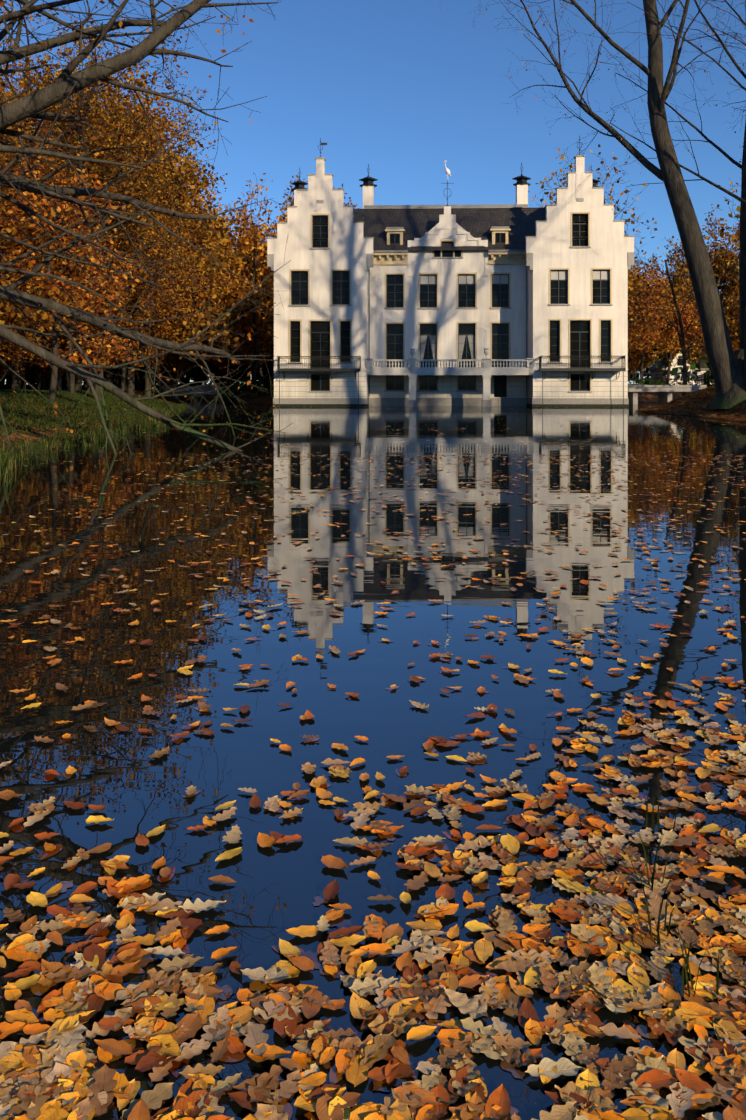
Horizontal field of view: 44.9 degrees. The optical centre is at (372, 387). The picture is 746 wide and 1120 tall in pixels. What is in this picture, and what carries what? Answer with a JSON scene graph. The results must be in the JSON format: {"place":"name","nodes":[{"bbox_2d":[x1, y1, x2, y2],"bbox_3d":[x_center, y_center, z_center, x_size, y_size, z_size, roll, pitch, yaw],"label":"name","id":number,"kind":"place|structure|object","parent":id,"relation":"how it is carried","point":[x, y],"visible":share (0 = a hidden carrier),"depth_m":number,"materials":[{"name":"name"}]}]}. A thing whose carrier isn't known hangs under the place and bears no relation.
{"place":"outdoors","nodes":[
{"label":"outdoors","id":0,"kind":"place"},
{"bbox_2d":[0,398,745,1119],"bbox_3d":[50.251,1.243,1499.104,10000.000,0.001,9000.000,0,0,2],"label":"water","id":1,"kind":"structure","parent":0,"point":[270,894],"depth_m":4.17,"materials":[{"name":"blue liquid"}]},
{"bbox_2d":[0,406,745,1119],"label":"floating leaves","id":2,"kind":"object","parent":1,"relation":"on","point":[58,1074],"visible":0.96,"depth_m":1.93,"materials":[{"name":"orange plant"}]},
{"bbox_2d":[609,790,718,1004],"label":"water grass tufts","id":3,"kind":"object","parent":1,"relation":"in","point":[686,967],"visible":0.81,"depth_m":2.03,"materials":[{"name":"green plant"}]},
{"bbox_2d":[628,373,706,403],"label":"bridge","id":4,"kind":"structure","parent":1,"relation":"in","point":[664,393],"depth_m":68.31,"materials":[{"name":"concrete"}]},
{"bbox_2d":[0,384,745,456],"bbox_3d":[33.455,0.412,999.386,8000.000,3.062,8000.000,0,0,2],"label":"ground","id":5,"kind":"structure","parent":0,"point":[266,399],"depth_m":42.02,"materials":[{"name":"green plant"}]},
{"bbox_2d":[0,311,30,379],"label":"forest tree","id":6,"kind":"object","parent":5,"relation":"on","point":[6,362],"visible":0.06,"depth_m":58.57,"materials":[{"name":"orange plant"}]},
{"bbox_2d":[0,356,36,388],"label":"forest tree","id":7,"kind":"object","parent":5,"relation":"on","point":[1,384],"depth_m":61.44,"materials":[{"name":"brown plant"}]},
{"bbox_2d":[0,212,38,372],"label":"forest tree","id":8,"kind":"object","parent":5,"relation":"on","point":[8,355],"visible":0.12,"depth_m":40.65,"materials":[{"name":"orange plant"}]},
{"bbox_2d":[3,366,38,389],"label":"forest tree","id":9,"kind":"object","parent":5,"relation":"on","point":[25,376],"depth_m":76.12,"materials":[{"name":"brown plant"}]},
{"bbox_2d":[0,328,44,373],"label":"forest tree","id":10,"kind":"object","parent":5,"relation":"on","point":[4,369],"visible":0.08,"depth_m":56.83,"materials":[{"name":"orange plant"}]},
{"bbox_2d":[5,359,43,389],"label":"forest tree","id":11,"kind":"object","parent":5,"relation":"on","point":[34,383],"depth_m":66.73,"materials":[{"name":"brown plant"}]},
{"bbox_2d":[6,356,46,382],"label":"forest tree","id":12,"kind":"object","parent":5,"relation":"on","point":[36,372],"visible":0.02,"depth_m":64.67,"materials":[{"name":"brown plant"}]},
{"bbox_2d":[0,124,70,248],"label":"forest tree","id":13,"kind":"object","parent":5,"relation":"on","point":[22,191],"visible":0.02,"depth_m":40.44,"materials":[{"name":"orange plant"}]},
{"bbox_2d":[0,74,98,363],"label":"forest tree","id":14,"kind":"object","parent":5,"relation":"on","point":[46,315],"visible":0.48,"depth_m":26.81,"materials":[{"name":"orange plant"}]},
{"bbox_2d":[12,330,88,389],"bbox_3d":[-20.335,-4.069,58.679,7.325,9.532,5.572,0,0,13],"label":"forest tree","id":15,"kind":"object","parent":5,"relation":"on","point":[39,378],"depth_m":58.31,"materials":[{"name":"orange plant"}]},
{"bbox_2d":[29,327,73,389],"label":"forest tree","id":16,"kind":"object","parent":5,"relation":"on","point":[46,374],"visible":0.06,"depth_m":59.26,"materials":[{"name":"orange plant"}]},
{"bbox_2d":[40,131,76,389],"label":"forest tree","id":17,"kind":"object","parent":5,"relation":"on","point":[43,384],"depth_m":68.15,"materials":[{"name":"orange plant"}]},
{"bbox_2d":[0,51,127,389],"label":"forest tree","id":18,"kind":"object","parent":5,"relation":"on","point":[15,384],"visible":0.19,"depth_m":44.73,"materials":[{"name":"orange plant"}]},
{"bbox_2d":[0,61,137,389],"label":"forest tree","id":19,"kind":"object","parent":5,"relation":"on","point":[22,383],"depth_m":57.53,"materials":[{"name":"orange plant"}]},
{"bbox_2d":[0,177,142,394],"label":"forest tree","id":20,"kind":"object","parent":5,"relation":"on","point":[70,344],"visible":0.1,"depth_m":39.81,"materials":[{"name":"orange plant"}]},
{"bbox_2d":[0,120,146,401],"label":"forest tree","id":21,"kind":"object","parent":5,"relation":"on","point":[66,267],"visible":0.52,"depth_m":28.59,"materials":[{"name":"orange plant"}]},
{"bbox_2d":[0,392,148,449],"bbox_3d":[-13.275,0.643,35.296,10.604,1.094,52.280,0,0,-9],"label":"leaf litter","id":22,"kind":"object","parent":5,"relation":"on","point":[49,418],"visible":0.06,"depth_m":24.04,"materials":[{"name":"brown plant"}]},
{"bbox_2d":[23,254,143,390],"bbox_3d":[-15.365,-3.527,46.199,5.514,8.285,6.609,0,0,2],"label":"forest tree","id":23,"kind":"object","parent":5,"relation":"on","point":[88,369],"visible":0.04,"depth_m":45.47,"materials":[{"name":"orange plant"}]},
{"bbox_2d":[0,82,177,390],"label":"forest tree","id":24,"kind":"object","parent":5,"relation":"on","point":[78,383],"visible":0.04,"depth_m":50.80,"materials":[{"name":"orange plant"}]},
{"bbox_2d":[40,238,138,374],"bbox_3d":[-18.446,-5.399,57.149,6.608,12.334,8.687,0,0,15],"label":"forest tree","id":25,"kind":"object","parent":5,"relation":"on","point":[118,355],"visible":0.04,"depth_m":57.32,"materials":[{"name":"orange plant"}]},
{"bbox_2d":[0,404,180,486],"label":"shore reed tufts","id":26,"kind":"object","parent":5,"relation":"on","point":[6,459],"visible":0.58,"depth_m":19.26,"materials":[{"name":"green plant"}]},
{"bbox_2d":[0,389,187,467],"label":"grass","id":27,"kind":"structure","parent":5,"relation":"on","point":[115,409],"depth_m":27.20,"materials":[{"name":"green plant"}]},
{"bbox_2d":[84,359,113,390],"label":"forest tree","id":28,"kind":"object","parent":5,"relation":"on","point":[85,385],"depth_m":67.27,"materials":[{"name":"brown plant"}]},
{"bbox_2d":[91,357,126,373],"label":"forest tree","id":29,"kind":"object","parent":5,"relation":"on","point":[117,364],"depth_m":71.63,"materials":[{"name":"orange plant"}]},
{"bbox_2d":[0,0,227,390],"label":"forest tree","id":30,"kind":"object","parent":5,"relation":"on","point":[59,374],"visible":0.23,"depth_m":47.29,"materials":[{"name":"orange plant"}]},
{"bbox_2d":[0,6,240,400],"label":"forest tree","id":31,"kind":"object","parent":5,"relation":"on","point":[81,112],"visible":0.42,"depth_m":42.23,"materials":[{"name":"orange plant"}]},
{"bbox_2d":[1,39,239,390],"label":"forest tree","id":32,"kind":"object","parent":5,"relation":"on","point":[107,377],"visible":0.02,"depth_m":68.44,"materials":[{"name":"orange plant"}]},
{"bbox_2d":[66,210,193,390],"bbox_3d":[-13.942,-4.713,51.974,7.602,11.257,5.300,0,0,26],"label":"forest tree","id":33,"kind":"object","parent":5,"relation":"on","point":[156,332],"visible":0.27,"depth_m":51.32,"materials":[{"name":"orange plant"}]},
{"bbox_2d":[34,80,237,395],"bbox_3d":[-14.825,-8.844,53.681,13.546,19.609,13.415,0,0,-13],"label":"forest tree","id":34,"kind":"object","parent":5,"relation":"on","point":[130,388],"visible":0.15,"depth_m":54.41,"materials":[{"name":"orange plant"}]},
{"bbox_2d":[0,0,291,461],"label":"beech tree","id":35,"kind":"object","parent":5,"relation":"on","point":[66,83],"visible":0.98,"depth_m":16.68,"materials":[{"name":"orange plant"}]},
{"bbox_2d":[47,66,247,377],"bbox_3d":[-18.211,-11.480,65.448,18.163,24.697,13.816,0,0,-3],"label":"forest tree","id":36,"kind":"object","parent":5,"relation":"on","point":[224,297],"visible":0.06,"depth_m":64.00,"materials":[{"name":"orange plant"}]},
{"bbox_2d":[120,359,178,386],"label":"forest tree","id":37,"kind":"object","parent":5,"relation":"on","point":[143,377],"visible":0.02,"depth_m":102.11,"materials":[{"name":"brown plant"}]},
{"bbox_2d":[86,107,214,389],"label":"forest tree","id":38,"kind":"object","parent":5,"relation":"on","point":[150,305],"depth_m":75.51,"materials":[{"name":"orange plant"}]},
{"bbox_2d":[135,348,187,396],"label":"forest tree","id":39,"kind":"object","parent":5,"relation":"on","point":[142,374],"visible":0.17,"depth_m":87.73,"materials":[{"name":"brown plant"}]},
{"bbox_2d":[113,309,218,386],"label":"forest tree","id":40,"kind":"object","parent":5,"relation":"on","point":[115,381],"depth_m":78.54,"materials":[{"name":"orange plant"}]},
{"bbox_2d":[135,310,197,390],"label":"forest tree","id":41,"kind":"object","parent":5,"relation":"on","point":[136,383],"depth_m":96.60,"materials":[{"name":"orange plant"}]},
{"bbox_2d":[136,316,206,391],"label":"forest tree","id":42,"kind":"object","parent":5,"relation":"on","point":[143,388],"depth_m":91.90,"materials":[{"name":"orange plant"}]},
{"bbox_2d":[161,354,185,384],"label":"forest tree","id":43,"kind":"object","parent":5,"relation":"on","point":[171,370],"visible":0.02,"depth_m":102.37,"materials":[{"name":"brown plant"}]},
{"bbox_2d":[104,119,244,396],"bbox_3d":[-16.267,-9.288,64.604,15.214,21.217,12.694,0,0,19],"label":"forest tree","id":44,"kind":"object","parent":5,"relation":"on","point":[203,314],"visible":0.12,"depth_m":63.30,"materials":[{"name":"orange plant"}]},
{"bbox_2d":[164,364,184,384],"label":"forest tree","id":45,"kind":"object","parent":5,"relation":"on","point":[182,380],"depth_m":117.16,"materials":[{"name":"brown plant"}]},
{"bbox_2d":[137,313,214,393],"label":"forest tree","id":46,"kind":"object","parent":5,"relation":"on","point":[187,361],"visible":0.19,"depth_m":80.16,"materials":[{"name":"orange plant"}]},
{"bbox_2d":[156,304,212,394],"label":"forest tree","id":47,"kind":"object","parent":5,"relation":"on","point":[200,361],"depth_m":102.68,"materials":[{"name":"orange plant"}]},
{"bbox_2d":[183,351,209,385],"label":"forest tree","id":48,"kind":"object","parent":5,"relation":"on","point":[187,380],"depth_m":119.21,"materials":[{"name":"brown plant"}]},
{"bbox_2d":[150,154,247,393],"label":"forest tree","id":49,"kind":"object","parent":5,"relation":"on","point":[214,205],"visible":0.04,"depth_m":86.31,"materials":[{"name":"orange plant"}]},
{"bbox_2d":[188,366,210,381],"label":"forest tree","id":50,"kind":"object","parent":5,"relation":"on","point":[191,376],"visible":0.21,"depth_m":128.46,"materials":[{"name":"brown plant"}]},
{"bbox_2d":[159,385,242,399],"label":"grass bank","id":51,"kind":"structure","parent":5,"relation":"on","point":[206,388],"depth_m":92.62,"materials":[{"name":"green plant"}]},
{"bbox_2d":[189,342,220,385],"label":"forest tree","id":52,"kind":"object","parent":5,"relation":"on","point":[217,371],"visible":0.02,"depth_m":120.26,"materials":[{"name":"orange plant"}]},
{"bbox_2d":[186,315,241,385],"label":"forest tree","id":53,"kind":"object","parent":5,"relation":"on","point":[195,375],"depth_m":115.92,"materials":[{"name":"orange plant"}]},
{"bbox_2d":[201,269,253,383],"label":"forest tree","id":54,"kind":"object","parent":5,"relation":"on","point":[222,336],"visible":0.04,"depth_m":113.48,"materials":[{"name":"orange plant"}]},
{"bbox_2d":[221,357,243,382],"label":"bush","id":55,"kind":"object","parent":5,"relation":"on","point":[233,377],"depth_m":128.17,"materials":[{"name":"brown plant"}]},
{"bbox_2d":[207,322,258,385],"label":"forest tree","id":56,"kind":"object","parent":5,"relation":"on","point":[218,364],"visible":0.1,"depth_m":112.43,"materials":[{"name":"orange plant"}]},
{"bbox_2d":[199,219,276,388],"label":"forest tree","id":57,"kind":"object","parent":5,"relation":"on","point":[244,361],"visible":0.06,"depth_m":98.82,"materials":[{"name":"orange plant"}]},
{"bbox_2d":[189,173,287,389],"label":"forest tree","id":58,"kind":"object","parent":5,"relation":"on","point":[246,237],"visible":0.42,"depth_m":83.29,"materials":[{"name":"orange plant"}]},
{"bbox_2d":[208,211,268,387],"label":"forest tree","id":59,"kind":"object","parent":5,"relation":"on","point":[260,229],"depth_m":122.79,"materials":[{"name":"orange plant"}]},
{"bbox_2d":[244,360,273,379],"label":"bush","id":60,"kind":"object","parent":5,"relation":"on","point":[264,367],"visible":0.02,"depth_m":127.99,"materials":[{"name":"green plant"}]},
{"bbox_2d":[237,217,284,365],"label":"forest tree","id":61,"kind":"object","parent":5,"relation":"on","point":[259,345],"visible":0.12,"depth_m":91.74,"materials":[{"name":"brown plant"}]},
{"bbox_2d":[262,358,273,368],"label":"forest tree","id":62,"kind":"object","parent":5,"relation":"on","point":[263,364],"depth_m":121.99,"materials":[{"name":"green plant"}]},
{"bbox_2d":[245,175,358,341],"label":"forest tree","id":63,"kind":"object","parent":5,"relation":"on","point":[290,200],"depth_m":90.60,"materials":[{"name":"orange plant"}]},
{"bbox_2d":[8,333,732,401],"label":"hedge rows","id":64,"kind":"object","parent":5,"relation":"on","point":[233,388],"visible":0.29,"depth_m":121.44,"materials":[{"name":"green plant"}]},
{"bbox_2d":[267,136,634,406],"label":"castle","id":65,"kind":"structure","parent":5,"relation":"on","point":[519,303],"depth_m":60.17,"materials":[{"name":"paint"}]},
{"bbox_2d":[441,0,745,408],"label":"beech tree","id":66,"kind":"object","parent":5,"relation":"on","point":[727,363],"visible":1,"depth_m":38.34,"materials":[{"name":"brown plant"}]},
{"bbox_2d":[530,144,656,306],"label":"forest tree","id":67,"kind":"object","parent":5,"relation":"on","point":[630,283],"visible":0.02,"depth_m":92.84,"materials":[{"name":"orange plant"}]},
{"bbox_2d":[628,360,654,376],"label":"forest tree","id":68,"kind":"object","parent":5,"relation":"on","point":[637,369],"visible":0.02,"depth_m":187.66,"materials":[{"name":"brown plant"}]},
{"bbox_2d":[628,350,655,384],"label":"bush","id":69,"kind":"object","parent":5,"relation":"on","point":[635,364],"visible":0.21,"depth_m":146.32,"materials":[{"name":"brown plant"}]},
{"bbox_2d":[628,250,661,359],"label":"forest tree","id":70,"kind":"object","parent":5,"relation":"on","point":[648,273],"visible":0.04,"depth_m":135.39,"materials":[{"name":"orange plant"}]},
{"bbox_2d":[628,247,673,358],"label":"forest tree","id":71,"kind":"object","parent":5,"relation":"on","point":[633,315],"visible":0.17,"depth_m":100.08,"materials":[{"name":"orange plant"}]},
{"bbox_2d":[628,261,673,368],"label":"forest tree","id":72,"kind":"object","parent":5,"relation":"on","point":[642,338],"visible":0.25,"depth_m":111.22,"materials":[{"name":"orange plant"}]},
{"bbox_2d":[632,257,678,346],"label":"forest tree","id":73,"kind":"object","parent":5,"relation":"on","point":[658,301],"depth_m":150.69,"materials":[{"name":"orange plant"}]},
{"bbox_2d":[645,264,678,365],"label":"forest tree","id":74,"kind":"object","parent":5,"relation":"on","point":[655,361],"visible":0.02,"depth_m":191.84,"materials":[{"name":"orange plant"}]},
{"bbox_2d":[633,262,693,384],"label":"forest tree","id":75,"kind":"object","parent":5,"relation":"on","point":[647,369],"visible":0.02,"depth_m":154.82,"materials":[{"name":"orange plant"}]},
{"bbox_2d":[628,260,703,381],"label":"forest tree","id":76,"kind":"object","parent":5,"relation":"on","point":[689,319],"visible":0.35,"depth_m":139.69,"materials":[{"name":"orange plant"}]},
{"bbox_2d":[651,277,700,358],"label":"forest tree","id":77,"kind":"object","parent":5,"relation":"on","point":[679,305],"visible":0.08,"depth_m":154.80,"materials":[{"name":"orange plant"}]},
{"bbox_2d":[649,341,713,386],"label":"bush","id":78,"kind":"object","parent":5,"relation":"on","point":[662,366],"depth_m":150.23,"materials":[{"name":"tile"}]},
{"bbox_2d":[628,243,738,395],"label":"tree","id":79,"kind":"object","parent":5,"relation":"on","point":[682,339],"visible":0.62,"depth_m":79.09,"materials":[{"name":"orange plant"}]},
{"bbox_2d":[644,248,729,384],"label":"forest tree","id":80,"kind":"object","parent":5,"relation":"on","point":[672,346],"visible":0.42,"depth_m":140.36,"materials":[{"name":"orange plant"}]},
{"bbox_2d":[635,386,745,420],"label":"bank","id":81,"kind":"structure","parent":5,"relation":"on","point":[689,411],"depth_m":42.73,"materials":[{"name":"brown soil"}]},
{"bbox_2d":[658,204,739,343],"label":"forest tree","id":82,"kind":"object","parent":5,"relation":"on","point":[720,260],"visible":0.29,"depth_m":165.12,"materials":[{"name":"orange plant"}]},
{"bbox_2d":[660,245,737,331],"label":"forest tree","id":83,"kind":"object","parent":5,"relation":"on","point":[678,283],"visible":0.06,"depth_m":167.39,"materials":[{"name":"orange plant"}]},
{"bbox_2d":[685,222,739,360],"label":"forest tree","id":84,"kind":"object","parent":5,"relation":"on","point":[736,322],"visible":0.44,"depth_m":111.64,"materials":[{"name":"orange plant"}]},
{"bbox_2d":[688,294,739,360],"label":"forest tree","id":85,"kind":"object","parent":5,"relation":"on","point":[735,346],"visible":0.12,"depth_m":149.25,"materials":[{"name":"orange plant"}]},
{"bbox_2d":[705,145,742,277],"bbox_3d":[31.197,-12.197,61.930,15.166,25.242,18.202,0,0,28],"label":"forest tree","id":86,"kind":"object","parent":5,"relation":"on","point":[732,236],"visible":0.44,"depth_m":63.97,"materials":[{"name":"orange plant"}]},
{"bbox_2d":[725,265,738,344],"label":"forest tree","id":87,"kind":"object","parent":5,"relation":"on","point":[737,326],"visible":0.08,"depth_m":150.22,"materials":[{"name":"orange plant"}]},
{"bbox_2d":[0,0,745,384],"label":"sky","id":88,"kind":"structure","parent":0,"point":[403,89],"materials":[{"name":"blue"}]}
]}

